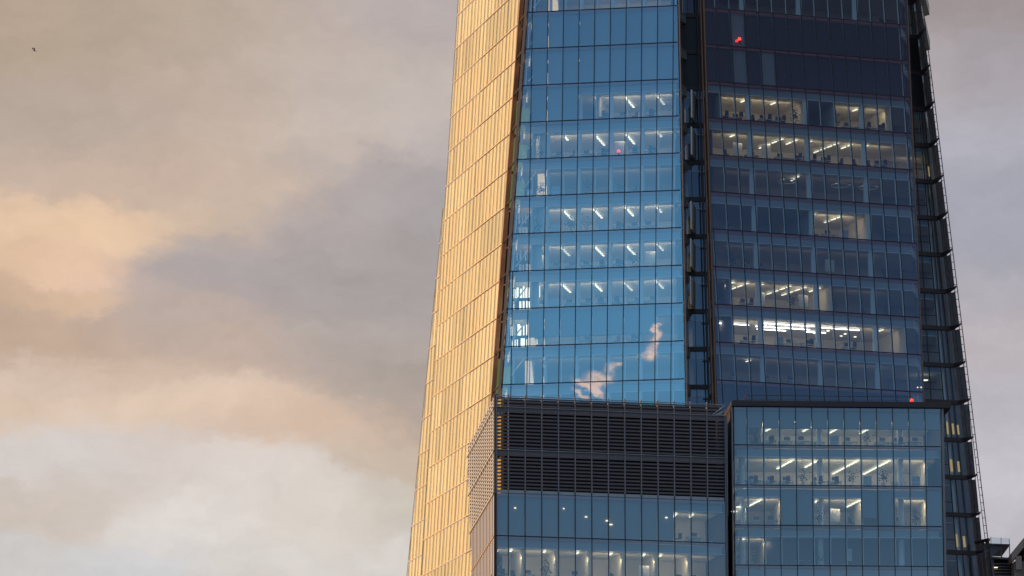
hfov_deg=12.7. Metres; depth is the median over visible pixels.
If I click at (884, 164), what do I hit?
office chair
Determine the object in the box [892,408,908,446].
window
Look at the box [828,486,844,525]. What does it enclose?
window
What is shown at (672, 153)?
window
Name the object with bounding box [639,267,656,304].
window
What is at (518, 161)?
window
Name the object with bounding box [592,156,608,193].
window
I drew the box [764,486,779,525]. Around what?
window
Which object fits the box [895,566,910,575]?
window
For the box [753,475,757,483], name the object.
office chair
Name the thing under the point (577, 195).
window
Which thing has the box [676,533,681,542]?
office chair
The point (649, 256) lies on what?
whiteboard
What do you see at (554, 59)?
window
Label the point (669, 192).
window
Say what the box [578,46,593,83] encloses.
window
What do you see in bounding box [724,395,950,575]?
office block
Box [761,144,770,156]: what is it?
whiteboard
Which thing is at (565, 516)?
window
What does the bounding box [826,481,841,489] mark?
desk
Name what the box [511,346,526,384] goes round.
window
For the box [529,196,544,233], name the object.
window
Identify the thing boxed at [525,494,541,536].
window
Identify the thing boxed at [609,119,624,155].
window
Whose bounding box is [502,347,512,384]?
window
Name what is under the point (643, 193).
window
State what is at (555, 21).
window
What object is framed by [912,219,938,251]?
recess window
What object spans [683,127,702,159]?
recess window
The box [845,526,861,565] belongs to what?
window
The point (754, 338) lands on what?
office chair
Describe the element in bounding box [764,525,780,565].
window
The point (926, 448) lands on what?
window
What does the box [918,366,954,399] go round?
recess window
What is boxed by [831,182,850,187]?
ring pendant
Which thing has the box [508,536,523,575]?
window
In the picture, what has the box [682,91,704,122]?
recess window
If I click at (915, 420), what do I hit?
window
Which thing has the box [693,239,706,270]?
recess window
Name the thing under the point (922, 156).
recess window
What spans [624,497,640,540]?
window
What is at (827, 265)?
whiteboard
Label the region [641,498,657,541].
window
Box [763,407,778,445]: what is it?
window
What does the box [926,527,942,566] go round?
window
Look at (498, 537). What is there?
window
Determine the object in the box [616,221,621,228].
office chair
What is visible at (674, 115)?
window
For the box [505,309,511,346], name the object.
window
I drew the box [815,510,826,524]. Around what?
potted plant
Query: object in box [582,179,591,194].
potted plant
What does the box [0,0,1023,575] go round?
sky
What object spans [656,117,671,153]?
window
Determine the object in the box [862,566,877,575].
window
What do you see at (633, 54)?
window
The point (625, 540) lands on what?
window
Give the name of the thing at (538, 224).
potted plant
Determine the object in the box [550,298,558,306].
filing cabinet
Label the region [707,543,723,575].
window
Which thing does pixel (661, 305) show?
window
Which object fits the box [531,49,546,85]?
window
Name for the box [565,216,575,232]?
potted plant
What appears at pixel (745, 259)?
potted plant
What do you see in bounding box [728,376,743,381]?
desk
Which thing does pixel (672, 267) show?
window
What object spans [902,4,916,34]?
recess window
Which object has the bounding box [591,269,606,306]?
window
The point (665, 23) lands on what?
window
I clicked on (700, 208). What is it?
recess window
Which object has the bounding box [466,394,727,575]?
louvred annex
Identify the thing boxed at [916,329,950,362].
recess window
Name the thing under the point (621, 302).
desk
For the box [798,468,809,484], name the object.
potted plant
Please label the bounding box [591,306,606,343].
window
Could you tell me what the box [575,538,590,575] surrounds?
window
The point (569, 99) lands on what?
window
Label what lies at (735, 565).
window
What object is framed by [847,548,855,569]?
whiteboard
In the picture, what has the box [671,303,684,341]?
window
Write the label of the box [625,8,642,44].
window
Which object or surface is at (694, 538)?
desk
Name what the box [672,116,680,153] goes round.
window
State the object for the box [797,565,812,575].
window
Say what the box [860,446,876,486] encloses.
window
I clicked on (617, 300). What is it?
office chair
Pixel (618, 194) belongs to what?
window
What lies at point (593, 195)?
window
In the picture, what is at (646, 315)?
window
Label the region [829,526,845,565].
window
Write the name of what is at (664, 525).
window
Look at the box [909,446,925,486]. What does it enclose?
window
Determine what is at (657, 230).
window
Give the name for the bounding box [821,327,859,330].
ceiling light
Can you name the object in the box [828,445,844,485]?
window
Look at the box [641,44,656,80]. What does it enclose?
window
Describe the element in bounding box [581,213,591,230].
potted plant
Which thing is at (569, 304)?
desk
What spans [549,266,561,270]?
desk
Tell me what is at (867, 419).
window
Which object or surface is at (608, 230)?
window
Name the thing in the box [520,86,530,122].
window
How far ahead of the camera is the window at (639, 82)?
455.12 m
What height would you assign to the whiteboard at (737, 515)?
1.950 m
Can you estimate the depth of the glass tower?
458.07 m
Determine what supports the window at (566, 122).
in the glass tower
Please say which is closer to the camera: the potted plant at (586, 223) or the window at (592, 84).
the potted plant at (586, 223)
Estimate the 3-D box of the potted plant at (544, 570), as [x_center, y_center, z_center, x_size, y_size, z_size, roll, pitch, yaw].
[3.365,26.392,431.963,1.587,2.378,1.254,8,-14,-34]
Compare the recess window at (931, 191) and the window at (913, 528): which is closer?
the window at (913, 528)
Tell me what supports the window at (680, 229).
in the glass tower
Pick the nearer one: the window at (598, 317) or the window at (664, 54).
the window at (598, 317)
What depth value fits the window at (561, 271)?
451.47 m
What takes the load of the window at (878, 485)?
in the office block
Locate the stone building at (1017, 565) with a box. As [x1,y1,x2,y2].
[1007,538,1023,575]
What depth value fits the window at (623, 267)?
450.37 m
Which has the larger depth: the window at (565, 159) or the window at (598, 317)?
the window at (565, 159)
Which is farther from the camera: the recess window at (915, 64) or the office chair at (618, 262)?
the recess window at (915, 64)
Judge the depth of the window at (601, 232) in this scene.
451.91 m
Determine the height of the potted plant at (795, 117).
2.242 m
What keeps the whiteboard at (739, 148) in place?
on the glass tower
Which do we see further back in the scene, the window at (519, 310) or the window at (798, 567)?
the window at (519, 310)
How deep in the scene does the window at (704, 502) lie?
434.81 m
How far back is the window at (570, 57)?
457.01 m
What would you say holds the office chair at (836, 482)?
on the office block
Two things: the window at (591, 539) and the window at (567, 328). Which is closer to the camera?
the window at (591, 539)
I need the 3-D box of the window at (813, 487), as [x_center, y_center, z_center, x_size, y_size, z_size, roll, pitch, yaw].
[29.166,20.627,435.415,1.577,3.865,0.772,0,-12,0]
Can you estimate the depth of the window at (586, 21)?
457.80 m
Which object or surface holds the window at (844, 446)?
in the office block
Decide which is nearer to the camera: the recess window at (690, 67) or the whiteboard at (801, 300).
the whiteboard at (801, 300)
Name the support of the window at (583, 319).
in the glass tower
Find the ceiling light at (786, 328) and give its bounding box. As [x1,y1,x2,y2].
[756,326,809,329]
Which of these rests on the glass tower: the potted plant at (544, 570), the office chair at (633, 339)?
the office chair at (633, 339)
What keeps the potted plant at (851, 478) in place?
on the office block
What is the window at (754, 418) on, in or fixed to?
in the office block
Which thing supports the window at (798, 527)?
in the office block
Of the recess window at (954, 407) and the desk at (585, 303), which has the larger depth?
the recess window at (954, 407)
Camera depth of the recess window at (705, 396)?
450.04 m
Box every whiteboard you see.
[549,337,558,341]
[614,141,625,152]
[639,565,648,575]
[645,251,654,262]
[733,142,741,155]
[735,508,745,528]
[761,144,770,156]
[762,292,764,306]
[798,295,807,309]
[825,259,833,273]
[831,509,839,529]
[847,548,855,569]
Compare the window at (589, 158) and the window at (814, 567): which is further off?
the window at (589, 158)
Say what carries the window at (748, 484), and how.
in the office block
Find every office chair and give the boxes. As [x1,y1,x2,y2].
[499,568,504,575]
[600,259,604,266]
[601,148,605,154]
[615,296,620,303]
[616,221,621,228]
[616,259,620,266]
[631,334,635,341]
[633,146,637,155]
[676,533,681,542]
[723,110,728,117]
[737,112,742,118]
[750,335,755,342]
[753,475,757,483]
[825,155,830,162]
[834,476,838,486]
[881,159,886,168]
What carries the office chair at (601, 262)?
on the glass tower
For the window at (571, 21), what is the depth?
458.02 m
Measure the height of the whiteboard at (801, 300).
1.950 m
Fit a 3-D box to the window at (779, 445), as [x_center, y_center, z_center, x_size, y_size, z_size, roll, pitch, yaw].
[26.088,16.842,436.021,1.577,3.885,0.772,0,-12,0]
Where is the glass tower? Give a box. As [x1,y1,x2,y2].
[407,0,992,575]
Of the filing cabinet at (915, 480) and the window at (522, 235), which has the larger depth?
the window at (522, 235)
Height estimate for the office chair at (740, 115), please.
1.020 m
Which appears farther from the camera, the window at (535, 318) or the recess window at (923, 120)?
the recess window at (923, 120)
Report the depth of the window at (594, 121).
454.79 m
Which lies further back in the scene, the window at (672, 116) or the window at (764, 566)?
the window at (672, 116)
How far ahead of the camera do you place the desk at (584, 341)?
451.69 m
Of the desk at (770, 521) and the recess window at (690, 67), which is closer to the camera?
the desk at (770, 521)
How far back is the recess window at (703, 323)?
451.69 m
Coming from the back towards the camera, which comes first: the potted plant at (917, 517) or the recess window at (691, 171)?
the recess window at (691, 171)
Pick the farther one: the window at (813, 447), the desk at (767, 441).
the desk at (767, 441)
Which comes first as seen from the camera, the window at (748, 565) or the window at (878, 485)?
the window at (748, 565)
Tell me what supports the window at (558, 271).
in the glass tower
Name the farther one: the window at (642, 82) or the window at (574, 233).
the window at (642, 82)
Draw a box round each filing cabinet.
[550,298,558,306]
[551,186,559,194]
[551,223,559,231]
[598,221,606,231]
[774,337,783,346]
[830,436,838,446]
[839,229,848,237]
[863,476,871,484]
[911,476,919,485]
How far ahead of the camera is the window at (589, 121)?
455.01 m
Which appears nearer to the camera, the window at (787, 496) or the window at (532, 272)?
the window at (787, 496)
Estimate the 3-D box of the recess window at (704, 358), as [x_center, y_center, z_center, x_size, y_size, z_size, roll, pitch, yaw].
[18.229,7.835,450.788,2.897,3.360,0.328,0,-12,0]
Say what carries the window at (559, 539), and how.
in the louvred annex
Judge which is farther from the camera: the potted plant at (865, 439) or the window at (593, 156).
the window at (593, 156)
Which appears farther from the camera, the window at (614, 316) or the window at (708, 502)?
the window at (614, 316)
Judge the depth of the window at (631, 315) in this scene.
449.38 m
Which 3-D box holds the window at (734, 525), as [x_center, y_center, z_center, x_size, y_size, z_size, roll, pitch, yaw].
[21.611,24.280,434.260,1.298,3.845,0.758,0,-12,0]
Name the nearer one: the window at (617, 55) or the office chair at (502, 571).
the office chair at (502, 571)
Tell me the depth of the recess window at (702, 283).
452.79 m
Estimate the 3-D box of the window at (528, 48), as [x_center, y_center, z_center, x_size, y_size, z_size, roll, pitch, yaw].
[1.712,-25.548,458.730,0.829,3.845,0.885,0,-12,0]
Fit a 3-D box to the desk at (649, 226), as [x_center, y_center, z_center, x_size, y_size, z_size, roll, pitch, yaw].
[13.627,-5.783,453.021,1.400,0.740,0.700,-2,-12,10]
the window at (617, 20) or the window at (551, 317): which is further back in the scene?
the window at (617, 20)
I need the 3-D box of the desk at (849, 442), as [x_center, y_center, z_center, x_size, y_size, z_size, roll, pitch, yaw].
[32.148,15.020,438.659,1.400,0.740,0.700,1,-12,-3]
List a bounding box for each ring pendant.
[778,178,794,183]
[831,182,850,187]
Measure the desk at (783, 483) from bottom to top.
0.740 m
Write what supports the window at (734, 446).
in the office block
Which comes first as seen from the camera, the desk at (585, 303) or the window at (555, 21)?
the desk at (585, 303)
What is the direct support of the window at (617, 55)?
in the glass tower
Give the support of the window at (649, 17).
in the glass tower
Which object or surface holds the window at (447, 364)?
in the glass tower
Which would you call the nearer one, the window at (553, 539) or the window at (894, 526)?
the window at (553, 539)
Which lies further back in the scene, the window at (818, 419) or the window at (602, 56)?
the window at (602, 56)
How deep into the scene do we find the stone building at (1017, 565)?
471.24 m
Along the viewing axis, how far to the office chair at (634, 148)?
454.28 m
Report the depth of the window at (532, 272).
452.02 m
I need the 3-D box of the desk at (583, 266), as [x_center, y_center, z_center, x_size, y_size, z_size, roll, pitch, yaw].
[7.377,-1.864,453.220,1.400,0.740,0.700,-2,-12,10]
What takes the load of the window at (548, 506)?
in the louvred annex
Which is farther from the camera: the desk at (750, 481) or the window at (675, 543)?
the desk at (750, 481)
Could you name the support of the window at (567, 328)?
in the glass tower
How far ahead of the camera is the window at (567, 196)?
453.46 m
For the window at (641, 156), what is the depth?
453.02 m
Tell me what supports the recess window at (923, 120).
in the glass tower
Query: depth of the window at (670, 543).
433.54 m
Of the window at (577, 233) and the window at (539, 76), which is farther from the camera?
the window at (539, 76)
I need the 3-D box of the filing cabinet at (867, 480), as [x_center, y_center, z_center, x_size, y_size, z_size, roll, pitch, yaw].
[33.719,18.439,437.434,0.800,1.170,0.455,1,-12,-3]
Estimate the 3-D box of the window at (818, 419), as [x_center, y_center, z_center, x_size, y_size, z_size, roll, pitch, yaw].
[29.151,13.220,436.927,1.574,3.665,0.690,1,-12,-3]
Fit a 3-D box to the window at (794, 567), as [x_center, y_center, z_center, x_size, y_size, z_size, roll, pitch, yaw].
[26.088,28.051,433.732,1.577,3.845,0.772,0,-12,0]
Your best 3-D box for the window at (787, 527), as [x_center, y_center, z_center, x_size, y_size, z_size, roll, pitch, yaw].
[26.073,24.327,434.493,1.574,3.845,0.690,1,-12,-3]
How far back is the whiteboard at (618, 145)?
455.96 m
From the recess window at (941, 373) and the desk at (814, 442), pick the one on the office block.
the desk at (814, 442)
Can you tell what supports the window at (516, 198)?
in the glass tower
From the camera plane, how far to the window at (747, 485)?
435.13 m
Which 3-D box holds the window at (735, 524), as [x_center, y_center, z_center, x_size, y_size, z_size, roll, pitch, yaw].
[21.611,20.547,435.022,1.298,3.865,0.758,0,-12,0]
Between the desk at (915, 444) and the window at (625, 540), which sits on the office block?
the desk at (915, 444)
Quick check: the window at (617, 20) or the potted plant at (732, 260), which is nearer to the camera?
the potted plant at (732, 260)
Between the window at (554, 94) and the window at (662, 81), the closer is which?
the window at (662, 81)
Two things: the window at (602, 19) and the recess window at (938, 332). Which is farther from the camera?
the recess window at (938, 332)
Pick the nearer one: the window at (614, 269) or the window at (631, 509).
the window at (631, 509)
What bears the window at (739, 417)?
in the office block
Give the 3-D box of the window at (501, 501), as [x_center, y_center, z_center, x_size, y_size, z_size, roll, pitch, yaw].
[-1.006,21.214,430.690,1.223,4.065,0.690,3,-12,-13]
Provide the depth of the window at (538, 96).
456.68 m
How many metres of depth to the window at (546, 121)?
455.57 m
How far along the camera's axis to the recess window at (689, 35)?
459.25 m
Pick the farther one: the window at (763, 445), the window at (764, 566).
the window at (763, 445)
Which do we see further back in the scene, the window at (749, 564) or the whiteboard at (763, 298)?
the whiteboard at (763, 298)
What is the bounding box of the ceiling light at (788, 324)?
[764,323,814,326]
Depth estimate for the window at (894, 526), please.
435.02 m
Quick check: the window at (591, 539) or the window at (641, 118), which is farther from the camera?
the window at (641, 118)
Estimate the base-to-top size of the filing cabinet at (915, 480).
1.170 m
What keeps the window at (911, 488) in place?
in the office block
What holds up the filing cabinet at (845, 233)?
on the glass tower
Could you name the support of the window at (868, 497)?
in the office block
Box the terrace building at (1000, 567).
[981,537,1011,575]
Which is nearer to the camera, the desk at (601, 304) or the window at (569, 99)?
the desk at (601, 304)
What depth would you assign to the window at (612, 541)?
432.43 m
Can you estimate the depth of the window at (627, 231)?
451.36 m
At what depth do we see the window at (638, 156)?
453.24 m
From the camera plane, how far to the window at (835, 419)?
437.15 m
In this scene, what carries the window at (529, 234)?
in the glass tower
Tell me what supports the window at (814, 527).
in the office block
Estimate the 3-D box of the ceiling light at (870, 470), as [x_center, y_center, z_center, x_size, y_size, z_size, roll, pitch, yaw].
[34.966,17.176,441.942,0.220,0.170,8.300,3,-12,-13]
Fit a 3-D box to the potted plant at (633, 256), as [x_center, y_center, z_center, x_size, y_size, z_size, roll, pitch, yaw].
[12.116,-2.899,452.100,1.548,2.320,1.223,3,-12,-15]
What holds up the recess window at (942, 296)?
in the glass tower
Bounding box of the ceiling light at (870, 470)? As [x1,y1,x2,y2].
[862,460,890,474]
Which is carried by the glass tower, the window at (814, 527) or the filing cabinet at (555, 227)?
the filing cabinet at (555, 227)
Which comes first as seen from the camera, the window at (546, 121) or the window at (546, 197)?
the window at (546, 197)
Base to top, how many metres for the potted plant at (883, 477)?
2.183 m
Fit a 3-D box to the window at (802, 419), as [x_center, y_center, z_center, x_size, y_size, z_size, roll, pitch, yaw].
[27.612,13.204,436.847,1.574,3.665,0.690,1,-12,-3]
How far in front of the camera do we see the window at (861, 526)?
434.92 m
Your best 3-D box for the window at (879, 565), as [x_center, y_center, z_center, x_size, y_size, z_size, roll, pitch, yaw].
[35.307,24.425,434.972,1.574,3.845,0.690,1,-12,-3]
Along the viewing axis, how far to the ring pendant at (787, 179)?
458.17 m
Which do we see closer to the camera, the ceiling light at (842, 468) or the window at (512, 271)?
the ceiling light at (842, 468)
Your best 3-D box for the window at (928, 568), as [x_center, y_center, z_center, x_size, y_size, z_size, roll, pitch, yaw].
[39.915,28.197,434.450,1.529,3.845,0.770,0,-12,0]
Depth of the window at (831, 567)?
434.07 m
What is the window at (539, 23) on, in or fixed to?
in the glass tower
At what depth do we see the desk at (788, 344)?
453.13 m
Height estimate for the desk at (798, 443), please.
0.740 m
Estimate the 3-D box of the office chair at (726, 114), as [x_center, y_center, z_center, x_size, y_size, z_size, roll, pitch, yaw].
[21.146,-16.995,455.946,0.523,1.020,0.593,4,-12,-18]
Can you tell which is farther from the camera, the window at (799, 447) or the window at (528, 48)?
the window at (528, 48)
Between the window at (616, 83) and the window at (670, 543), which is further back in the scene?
the window at (616, 83)
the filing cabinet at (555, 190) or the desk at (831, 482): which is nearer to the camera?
the desk at (831, 482)
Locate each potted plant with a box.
[533,180,543,196]
[534,212,544,233]
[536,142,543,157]
[540,559,554,575]
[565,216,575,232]
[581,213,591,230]
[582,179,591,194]
[628,248,638,267]
[727,251,736,268]
[738,251,751,269]
[789,109,800,123]
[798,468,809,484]
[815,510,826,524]
[847,469,857,486]
[863,431,872,444]
[879,469,887,484]
[912,510,921,525]
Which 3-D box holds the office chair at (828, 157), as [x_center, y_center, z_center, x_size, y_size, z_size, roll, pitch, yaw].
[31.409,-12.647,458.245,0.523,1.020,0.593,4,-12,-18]
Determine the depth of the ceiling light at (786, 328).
455.21 m
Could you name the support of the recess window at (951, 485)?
in the glass tower
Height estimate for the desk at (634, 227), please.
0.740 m
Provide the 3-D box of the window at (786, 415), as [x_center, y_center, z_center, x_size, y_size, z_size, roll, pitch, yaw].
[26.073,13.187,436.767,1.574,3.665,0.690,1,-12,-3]
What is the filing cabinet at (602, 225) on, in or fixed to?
on the glass tower
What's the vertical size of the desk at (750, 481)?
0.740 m
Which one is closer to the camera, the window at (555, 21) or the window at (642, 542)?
the window at (642, 542)
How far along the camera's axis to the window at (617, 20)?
457.24 m
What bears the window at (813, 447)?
in the office block
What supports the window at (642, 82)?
in the glass tower
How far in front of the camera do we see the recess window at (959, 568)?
454.90 m
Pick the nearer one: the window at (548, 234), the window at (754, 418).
the window at (754, 418)
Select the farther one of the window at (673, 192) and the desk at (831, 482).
the window at (673, 192)
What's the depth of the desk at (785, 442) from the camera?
438.78 m
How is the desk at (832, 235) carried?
on the glass tower
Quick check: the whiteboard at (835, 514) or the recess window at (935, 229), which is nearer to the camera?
the whiteboard at (835, 514)
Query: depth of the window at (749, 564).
434.28 m
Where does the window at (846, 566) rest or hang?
in the office block
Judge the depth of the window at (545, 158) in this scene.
454.57 m
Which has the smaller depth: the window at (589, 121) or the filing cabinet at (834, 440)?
the filing cabinet at (834, 440)
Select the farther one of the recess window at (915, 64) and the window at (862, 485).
the recess window at (915, 64)
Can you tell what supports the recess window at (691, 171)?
in the glass tower
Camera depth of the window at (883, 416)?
437.37 m
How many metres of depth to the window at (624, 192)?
452.24 m
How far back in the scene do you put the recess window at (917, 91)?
466.60 m
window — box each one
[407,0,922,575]
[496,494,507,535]
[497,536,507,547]
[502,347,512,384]
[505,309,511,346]
[508,493,524,536]
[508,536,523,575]
[510,234,529,271]
[511,309,528,346]
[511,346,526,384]
[512,196,530,234]
[512,271,527,308]
[515,159,530,196]
[518,122,531,159]
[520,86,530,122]
[523,49,532,85]
[525,13,531,49]
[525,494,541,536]
[525,536,540,575]
[527,309,544,346]
[528,234,545,270]
[528,271,543,308]
[529,159,546,196]
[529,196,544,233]
[530,85,547,122]
[530,122,545,159]
[531,12,548,48]
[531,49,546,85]
[541,494,557,537]
[541,537,557,575]
[543,270,559,307]
[543,308,560,345]
[544,195,560,232]
[544,233,561,270]
[545,121,561,158]
[545,158,560,195]
[546,85,561,121]
[547,12,562,48]
[547,48,563,84]
[558,495,574,538]
[558,537,574,575]
[559,269,576,307]
[559,307,574,344]
[560,195,577,232]
[560,232,575,269]
[561,121,578,157]
[561,158,576,194]
[562,47,579,84]
[562,84,577,120]
[563,11,578,47]
[575,269,592,306]
[575,306,590,344]
[575,496,591,538]
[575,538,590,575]
[576,195,593,231]
[576,231,591,269]
[577,83,594,120]
[577,120,594,157]
[577,157,592,194]
[578,10,595,46]
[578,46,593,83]
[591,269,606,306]
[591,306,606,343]
[591,496,607,539]
[591,539,607,575]
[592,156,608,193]
[592,193,609,230]
[592,231,607,268]
[593,83,608,119]
[593,119,608,156]
[594,9,609,46]
[594,46,610,82]
[607,230,623,267]
[607,268,624,305]
[607,305,622,343]
[608,156,625,193]
[608,193,623,230]
[608,497,624,539]
[608,539,624,575]
[609,45,626,82]
[609,82,624,118]
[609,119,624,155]
[610,8,625,45]
[623,230,640,267]
[623,267,638,304]
[623,305,638,342]
[624,118,641,155]
[624,155,641,192]
[624,192,639,229]
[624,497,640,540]
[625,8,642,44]
[625,44,640,81]
[625,81,640,118]
[625,540,640,575]
[639,229,656,266]
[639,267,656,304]
[639,304,654,342]
[640,118,655,154]
[640,154,655,191]
[640,192,655,229]
[641,7,658,43]
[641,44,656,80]
[641,80,656,117]
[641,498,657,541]
[641,540,657,575]
[655,229,672,266]
[655,266,672,303]
[655,304,670,341]
[656,80,673,116]
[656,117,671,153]
[656,154,671,191]
[656,191,671,228]
[657,6,672,43]
[657,43,672,79]
[657,499,674,541]
[658,541,673,575]
[671,191,682,227]
[671,228,682,265]
[671,265,683,303]
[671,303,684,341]
[672,79,679,116]
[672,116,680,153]
[672,153,681,190]
[674,499,690,542]
[674,542,690,575]
[678,18,702,49]
[679,54,703,85]
[681,164,703,196]
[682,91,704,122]
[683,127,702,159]
[684,201,705,233]
[686,276,707,308]
[687,351,709,384]
[688,389,710,399]
[690,500,707,542]
[691,542,706,575]
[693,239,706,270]
[695,314,708,346]
[707,500,724,543]
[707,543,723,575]
[733,407,746,444]
[734,446,746,485]
[734,485,747,525]
[734,525,747,565]
[735,565,747,575]
[746,407,762,445]
[747,445,763,485]
[747,485,763,525]
[748,525,764,565]
[748,565,763,575]
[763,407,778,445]
[763,445,779,485]
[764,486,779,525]
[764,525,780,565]
[764,566,780,573]
[779,407,795,445]
[779,445,795,485]
[780,485,796,525]
[780,525,796,565]
[781,565,796,575]
[795,408,811,445]
[796,446,811,485]
[796,485,812,525]
[797,526,812,565]
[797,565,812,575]
[811,408,827,445]
[812,445,828,485]
[812,485,828,525]
[813,525,829,565]
[813,565,829,575]
[827,408,843,445]
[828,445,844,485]
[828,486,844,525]
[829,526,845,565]
[830,566,845,575]
[844,409,859,445]
[844,446,860,486]
[845,486,861,526]
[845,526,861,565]
[846,566,861,575]
[860,408,876,446]
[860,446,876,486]
[861,486,877,526]
[861,526,877,566]
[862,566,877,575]
[876,408,892,446]
[876,446,892,486]
[877,486,893,526]
[878,526,894,566]
[878,566,894,574]
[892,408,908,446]
[893,446,909,486]
[893,486,909,526]
[894,526,910,566]
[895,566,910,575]
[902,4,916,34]
[904,39,920,70]
[905,74,924,106]
[907,111,927,142]
[908,409,924,446]
[909,147,930,178]
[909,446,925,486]
[909,487,926,526]
[910,526,926,566]
[911,566,926,575]
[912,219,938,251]
[913,183,934,215]
[913,256,942,288]
[914,292,946,325]
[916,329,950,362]
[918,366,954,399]
[924,409,940,446]
[925,446,940,486]
[926,486,941,526]
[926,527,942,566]
[927,566,942,575]
[944,405,958,437]
[944,442,962,474]
[945,479,966,512]
[946,517,970,550]
[946,555,973,575]
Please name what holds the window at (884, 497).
in the office block
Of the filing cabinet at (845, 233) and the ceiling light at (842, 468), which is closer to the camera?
the ceiling light at (842, 468)
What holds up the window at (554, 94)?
in the glass tower
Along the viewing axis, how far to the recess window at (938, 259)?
462.06 m
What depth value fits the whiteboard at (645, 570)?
434.77 m
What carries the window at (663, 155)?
in the glass tower
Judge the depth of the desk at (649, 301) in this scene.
451.48 m
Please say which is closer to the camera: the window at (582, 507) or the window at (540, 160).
the window at (582, 507)
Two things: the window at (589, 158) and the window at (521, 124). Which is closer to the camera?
the window at (589, 158)
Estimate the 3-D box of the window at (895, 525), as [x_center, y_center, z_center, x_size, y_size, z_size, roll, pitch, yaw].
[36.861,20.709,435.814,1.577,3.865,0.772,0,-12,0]
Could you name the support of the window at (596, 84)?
in the glass tower
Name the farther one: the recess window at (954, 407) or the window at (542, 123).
the recess window at (954, 407)
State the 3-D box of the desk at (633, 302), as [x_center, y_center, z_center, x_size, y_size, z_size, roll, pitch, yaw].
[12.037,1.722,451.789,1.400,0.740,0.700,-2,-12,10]
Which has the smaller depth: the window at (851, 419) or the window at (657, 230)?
the window at (851, 419)
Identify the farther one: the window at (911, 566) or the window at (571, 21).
the window at (571, 21)
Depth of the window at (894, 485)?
436.57 m
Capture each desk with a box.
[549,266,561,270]
[563,303,574,307]
[580,302,592,305]
[580,340,593,344]
[581,264,593,269]
[595,302,606,306]
[612,301,625,305]
[627,226,639,228]
[627,301,638,305]
[644,225,657,229]
[644,300,656,304]
[686,537,700,541]
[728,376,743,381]
[746,480,760,488]
[762,440,776,448]
[762,520,777,528]
[777,441,792,448]
[778,481,792,488]
[784,343,798,347]
[794,441,808,448]
[810,441,824,449]
[820,233,835,237]
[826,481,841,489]
[842,441,856,449]
[907,442,921,445]
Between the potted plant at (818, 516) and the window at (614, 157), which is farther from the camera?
the window at (614, 157)
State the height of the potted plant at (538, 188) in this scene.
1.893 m
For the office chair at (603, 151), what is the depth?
454.83 m
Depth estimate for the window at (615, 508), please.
433.12 m
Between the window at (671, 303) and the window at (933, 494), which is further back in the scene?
the window at (671, 303)
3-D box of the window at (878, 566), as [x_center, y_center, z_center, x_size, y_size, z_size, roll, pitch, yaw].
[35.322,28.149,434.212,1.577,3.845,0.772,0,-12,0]
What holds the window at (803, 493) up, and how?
in the office block
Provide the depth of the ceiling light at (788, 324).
453.42 m
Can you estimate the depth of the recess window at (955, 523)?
455.79 m
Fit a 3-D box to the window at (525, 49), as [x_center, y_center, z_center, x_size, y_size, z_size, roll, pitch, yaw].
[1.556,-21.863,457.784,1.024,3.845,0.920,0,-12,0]
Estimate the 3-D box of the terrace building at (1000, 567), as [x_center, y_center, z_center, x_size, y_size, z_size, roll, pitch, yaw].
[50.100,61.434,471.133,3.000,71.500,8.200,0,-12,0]
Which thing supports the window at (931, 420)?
in the office block
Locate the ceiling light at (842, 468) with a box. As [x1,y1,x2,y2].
[832,460,859,473]
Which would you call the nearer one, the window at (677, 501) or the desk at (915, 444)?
the window at (677, 501)
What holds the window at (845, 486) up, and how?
in the office block
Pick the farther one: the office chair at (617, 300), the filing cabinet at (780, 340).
the filing cabinet at (780, 340)

